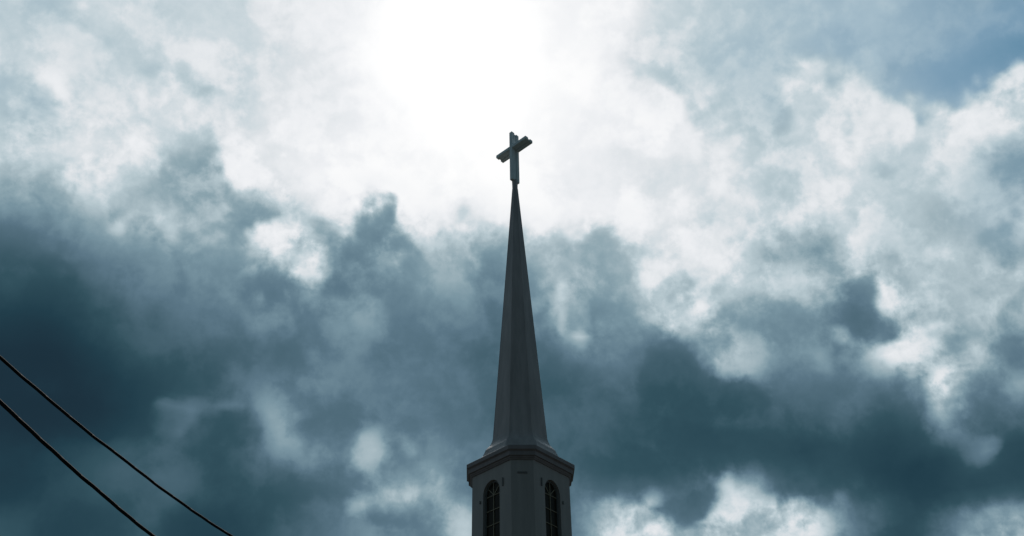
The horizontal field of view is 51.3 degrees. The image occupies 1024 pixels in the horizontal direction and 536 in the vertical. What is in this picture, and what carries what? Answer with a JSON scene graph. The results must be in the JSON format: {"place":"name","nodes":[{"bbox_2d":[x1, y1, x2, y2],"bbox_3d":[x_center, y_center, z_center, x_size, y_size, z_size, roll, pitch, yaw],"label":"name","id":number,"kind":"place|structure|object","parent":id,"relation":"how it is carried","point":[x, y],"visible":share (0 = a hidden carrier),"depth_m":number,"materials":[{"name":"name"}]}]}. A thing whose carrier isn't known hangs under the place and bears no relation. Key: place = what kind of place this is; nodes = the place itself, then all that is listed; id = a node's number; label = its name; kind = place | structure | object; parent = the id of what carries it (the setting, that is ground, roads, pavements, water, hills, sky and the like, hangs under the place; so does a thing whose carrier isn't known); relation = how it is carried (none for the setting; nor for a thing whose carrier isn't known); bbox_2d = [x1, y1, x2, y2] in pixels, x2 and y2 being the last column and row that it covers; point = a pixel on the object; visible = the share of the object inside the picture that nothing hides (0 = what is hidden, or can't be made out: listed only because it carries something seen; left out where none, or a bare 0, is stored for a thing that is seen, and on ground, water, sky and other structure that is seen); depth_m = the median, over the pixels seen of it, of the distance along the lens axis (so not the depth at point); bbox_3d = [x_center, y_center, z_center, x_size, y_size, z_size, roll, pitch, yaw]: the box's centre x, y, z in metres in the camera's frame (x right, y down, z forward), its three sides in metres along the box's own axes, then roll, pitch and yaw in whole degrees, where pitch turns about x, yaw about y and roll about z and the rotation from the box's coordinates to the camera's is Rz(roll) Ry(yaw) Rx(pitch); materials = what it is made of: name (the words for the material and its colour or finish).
{"place":"outdoors","nodes":[
{"label":"outdoors","id":0,"kind":"place"},
{"bbox_2d":[0,399,155,535],"bbox_3d":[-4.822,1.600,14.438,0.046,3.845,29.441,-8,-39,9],"label":"overhead cable","id":1,"kind":"object","parent":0,"point":[10,411],"visible":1,"depth_m":12.24,"materials":[{"name":"black rubber"}]},
{"bbox_2d":[0,355,232,535],"bbox_3d":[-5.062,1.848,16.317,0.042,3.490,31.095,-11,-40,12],"label":"overhead cable","id":2,"kind":"object","parent":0,"point":[37,389],"visible":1,"depth_m":14.18,"materials":[{"name":"black rubber"}]},
{"bbox_2d":[0,0,1023,535],"label":"sky","id":3,"kind":"structure","parent":0,"point":[256,250],"materials":[{"name":"grey"}]},
{"bbox_2d":[467,131,574,535],"bbox_3d":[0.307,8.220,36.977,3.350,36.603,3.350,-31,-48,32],"label":"church steeple","id":4,"kind":"object","parent":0,"point":[520,474],"visible":1,"depth_m":37.28,"materials":[{"name":"grey"}]},
{"bbox_2d":[485,481,499,535],"bbox_3d":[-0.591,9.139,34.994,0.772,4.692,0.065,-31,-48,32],"label":"window","id":5,"kind":"structure","parent":4,"relation":"in","point":[492,496],"depth_m":35.86,"materials":[{"name":"black glass"}]},
{"bbox_2d":[545,481,558,535],"bbox_3d":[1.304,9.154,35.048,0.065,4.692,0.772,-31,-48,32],"label":"window","id":6,"kind":"structure","parent":4,"relation":"in","point":[551,496],"depth_m":35.92,"materials":[{"name":"black glass"}]}
]}

